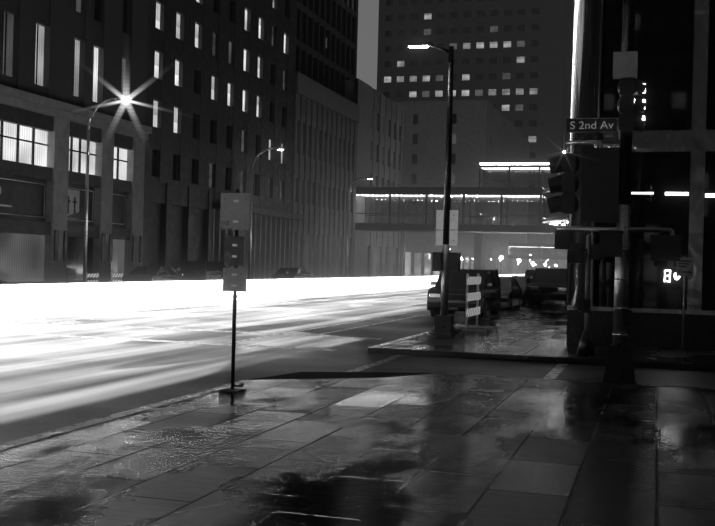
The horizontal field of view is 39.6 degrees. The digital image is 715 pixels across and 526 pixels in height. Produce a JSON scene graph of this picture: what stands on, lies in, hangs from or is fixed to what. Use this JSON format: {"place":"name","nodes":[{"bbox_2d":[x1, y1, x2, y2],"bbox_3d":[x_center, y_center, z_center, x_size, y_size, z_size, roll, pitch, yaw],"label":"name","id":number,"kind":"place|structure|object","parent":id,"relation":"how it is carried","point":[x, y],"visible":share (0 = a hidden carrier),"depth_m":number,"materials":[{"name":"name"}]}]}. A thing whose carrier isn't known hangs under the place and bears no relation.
{"place":"outdoors","nodes":[
{"label":"outdoors","id":0,"kind":"place"},
{"bbox_2d":[0,0,151,283],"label":"ornate building","id":1,"kind":"structure","parent":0,"point":[67,67],"depth_m":56.13,"materials":[{"name":"stone"}]},
{"bbox_2d":[83,96,132,282],"bbox_3d":[-12.751,-3.494,50.511,2.621,9.916,0.396,1,0,17],"label":"street light","id":2,"kind":"object","parent":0,"point":[126,98],"visible":0.85,"depth_m":50.77,"materials":[{"name":"black metal"}]},
{"bbox_2d":[0,260,313,283],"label":"parked vehicles","id":3,"kind":"object","parent":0,"point":[197,270],"visible":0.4,"depth_m":58.62,"materials":[{"name":"black paint"}]},
{"bbox_2d":[142,0,303,279],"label":"tall building","id":4,"kind":"structure","parent":0,"point":[220,97],"depth_m":74.70,"materials":[{"name":"black concrete"}]},
{"bbox_2d":[0,274,522,321],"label":"light trails","id":5,"kind":"object","parent":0,"point":[31,301],"depth_m":31.38,"materials":[{"name":"white"}]},
{"bbox_2d":[248,147,284,279],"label":"street light","id":6,"kind":"object","parent":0,"point":[250,229],"visible":0.92,"depth_m":71.36,"materials":[{"name":"black metal"}]},
{"bbox_2d":[290,72,359,277],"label":"concrete building","id":7,"kind":"structure","parent":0,"point":[320,109],"depth_m":98.05,"materials":[{"name":"grey concrete"}]},
{"bbox_2d":[355,187,567,233],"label":"skyway","id":8,"kind":"object","parent":7,"relation":"attached to","point":[430,192],"depth_m":106.79,"materials":[{"name":"grey glass"}]},
{"bbox_2d":[296,0,358,96],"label":"building","id":9,"kind":"structure","parent":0,"point":[326,42],"depth_m":104.16,"materials":[{"name":"black"}]},
{"bbox_2d":[0,372,714,525],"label":"pavement","id":10,"kind":"structure","parent":0,"point":[359,449],"depth_m":9.02,"materials":[{"name":"grey concrete"}]},
{"bbox_2d":[220,189,249,391],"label":"sign post","id":11,"kind":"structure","parent":10,"relation":"on","point":[235,212],"depth_m":13.49,"materials":[{"name":"grey metal"}]},
{"bbox_2d":[547,0,681,388],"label":"signal pole","id":12,"kind":"object","parent":10,"relation":"on","point":[606,179],"visible":1,"depth_m":15.16,"materials":[{"name":"grey metal"}]},
{"bbox_2d":[570,121,613,128],"bbox_3d":[3.592,-2.115,15.228,0.647,0.120,0.004,1,0,17],"label":"street sign lettering","id":13,"kind":"object","parent":12,"relation":"attached to","point":[591,125],"visible":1,"depth_m":15.23,"materials":[{"name":"white paint"}]},
{"bbox_2d":[661,268,681,283],"bbox_3d":[7.283,0.298,23.006,0.460,0.360,0.173,1,0,17],"label":"illuminated sign","id":14,"kind":"object","parent":12,"relation":"attached to","point":[668,276],"visible":0.83,"depth_m":22.95,"materials":[{"name":"white plastic"}]},
{"bbox_2d":[0,289,714,443],"bbox_3d":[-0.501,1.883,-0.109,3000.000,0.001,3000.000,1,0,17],"label":"asphalt ground","id":15,"kind":"structure","parent":0,"point":[48,383],"depth_m":19.55,"materials":[{"name":"grey asphalt"}]},
{"bbox_2d":[75,320,105,321],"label":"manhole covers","id":16,"kind":"object","parent":15,"relation":"on","point":[91,320],"visible":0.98,"depth_m":29.17,"materials":[{"name":"metal"}]},
{"bbox_2d":[0,291,567,378],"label":"road markings","id":17,"kind":"object","parent":15,"relation":"on","point":[556,371],"visible":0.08,"depth_m":23.34,"materials":[{"name":"paint"}]},
{"bbox_2d":[0,373,714,449],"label":"kerb stones","id":18,"kind":"object","parent":15,"relation":"on","point":[17,442],"visible":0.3,"depth_m":11.58,"materials":[{"name":"grey concrete"}]},
{"bbox_2d":[427,268,566,317],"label":"parked vehicles","id":19,"kind":"object","parent":15,"relation":"on","point":[532,286],"visible":0.77,"depth_m":39.47,"materials":[{"name":"black paint"}]},
{"bbox_2d":[473,151,564,268],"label":"skyway support","id":20,"kind":"object","parent":15,"relation":"on","point":[477,236],"depth_m":153.03,"materials":[{"name":"concrete"}]},
{"bbox_2d":[479,162,562,186],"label":"skyway bridge","id":21,"kind":"structure","parent":20,"relation":"attached to","point":[542,167],"depth_m":152.16,"materials":[{"name":"grey metal"}]},
{"bbox_2d":[367,300,714,371],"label":"kerb stones","id":22,"kind":"object","parent":15,"relation":"on","point":[377,349],"visible":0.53,"depth_m":20.20,"materials":[{"name":"grey concrete"}]},
{"bbox_2d":[566,0,714,349],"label":"building","id":23,"kind":"structure","parent":15,"relation":"on","point":[673,146],"depth_m":23.33,"materials":[{"name":"glass"}]},
{"bbox_2d":[631,192,714,196],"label":"ceiling lights","id":24,"kind":"object","parent":23,"relation":"attached to","point":[684,194],"visible":0.85,"depth_m":23.20,"materials":[{"name":"white"}]},
{"bbox_2d":[345,177,372,277],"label":"street light","id":25,"kind":"object","parent":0,"point":[369,178],"depth_m":93.57,"materials":[{"name":"black metal"}]},
{"bbox_2d":[357,0,378,89],"label":"sky","id":26,"kind":"structure","parent":0,"point":[368,10],"materials":[{"name":"grey"}]},
{"bbox_2d":[345,78,403,276],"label":"stone building","id":27,"kind":"structure","parent":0,"point":[382,113],"depth_m":117.70,"materials":[{"name":"black stone"}]},
{"bbox_2d":[407,42,460,335],"bbox_3d":[1.946,-1.932,25.712,1.510,7.540,0.500,1,0,17],"label":"street light","id":28,"kind":"object","parent":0,"point":[445,261],"visible":1,"depth_m":25.52,"materials":[{"name":"grey metal"}]},
{"bbox_2d":[316,117,566,277],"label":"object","id":29,"kind":"object","parent":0,"point":[430,230],"depth_m":94.03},
{"bbox_2d":[433,325,461,331],"bbox_3d":[2.435,1.731,26.449,0.788,0.313,0.487,2,0,-21],"label":"sandbag","id":30,"kind":"object","parent":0,"point":[457,328],"visible":0.35,"depth_m":26.45,"materials":[{"name":"white fabric"}]},
{"bbox_2d":[395,100,529,275],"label":"concrete building","id":31,"kind":"structure","parent":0,"point":[473,121],"depth_m":193.76,"materials":[{"name":"black concrete"}]},
{"bbox_2d":[507,243,566,259],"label":"skyway","id":32,"kind":"object","parent":31,"relation":"attached to","point":[539,251],"depth_m":220.34,"materials":[{"name":"grey glass"}]},
{"bbox_2d":[372,144,566,276],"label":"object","id":33,"kind":"object","parent":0,"point":[466,234],"depth_m":112.75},
{"bbox_2d":[377,0,573,268],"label":"tower","id":34,"kind":"structure","parent":0,"point":[513,62],"depth_m":301.76,"materials":[{"name":"concrete"}]},
{"bbox_2d":[458,273,495,331],"bbox_3d":[3.248,1.085,28.063,1.100,1.580,2.100,1,0,17],"label":"traffic barricade","id":35,"kind":"object","parent":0,"point":[476,296],"visible":0.94,"depth_m":27.84,"materials":[{"name":"white paint"}]},
{"bbox_2d":[405,159,566,275],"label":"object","id":36,"kind":"object","parent":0,"point":[485,237],"depth_m":128.30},
{"bbox_2d":[434,171,566,274],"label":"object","id":37,"kind":"object","parent":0,"point":[505,244],"depth_m":145.60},
{"bbox_2d":[460,184,566,273],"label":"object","id":38,"kind":"object","parent":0,"point":[513,241],"depth_m":165.14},
{"bbox_2d":[485,199,566,272],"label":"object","id":39,"kind":"object","parent":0,"point":[518,256],"depth_m":187.17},
{"bbox_2d":[501,211,563,272],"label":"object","id":40,"kind":"object","parent":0,"point":[529,249],"depth_m":210.15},
{"bbox_2d":[526,198,545,269],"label":"building","id":41,"kind":"structure","parent":0,"point":[531,241],"depth_m":269.83,"materials":[{"name":"black"}]},
{"bbox_2d":[518,238,566,270],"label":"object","id":42,"kind":"object","parent":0,"point":[536,254],"depth_m":235.40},
{"bbox_2d":[381,300,714,363],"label":"pavement","id":43,"kind":"structure","parent":0,"point":[539,329],"depth_m":23.65,"materials":[{"name":"grey concrete"}]},
{"bbox_2d":[450,249,556,273],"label":"distant lights","id":44,"kind":"object","parent":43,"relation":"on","point":[500,257],"depth_m":208.65,"materials":[{"name":"grey"}]},
{"bbox_2d":[676,256,692,351],"bbox_3d":[7.226,0.911,22.003,0.360,2.130,0.061,1,0,17],"label":"sign post","id":45,"kind":"object","parent":43,"relation":"on","point":[684,266],"visible":0.96,"depth_m":21.99,"materials":[{"name":"black metal"}]},
{"bbox_2d":[542,186,567,225],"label":"rotunda","id":46,"kind":"structure","parent":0,"point":[546,193],"depth_m":94.85,"materials":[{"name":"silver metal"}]},
{"bbox_2d":[567,235,602,355],"bbox_3d":[4.685,0.659,20.585,0.720,2.500,0.400,1,0,17],"label":"signal post","id":47,"kind":"object","parent":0,"point":[575,253],"visible":0.98,"depth_m":20.50,"materials":[{"name":"black metal"}]},
{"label":"pavement","id":48,"kind":"structure","parent":0,"visible":0},
{"bbox_2d":[87,272,122,282],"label":"traffic barricades","id":49,"kind":"object","parent":48,"relation":"on","point":[96,275],"visible":0.31,"depth_m":52.45,"materials":[{"name":"white paint"}]},
{"bbox_2d":[403,197,412,275],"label":"street light","id":50,"kind":"object","parent":48,"relation":"on","point":[404,246],"depth_m":115.02,"materials":[{"name":"black metal"}]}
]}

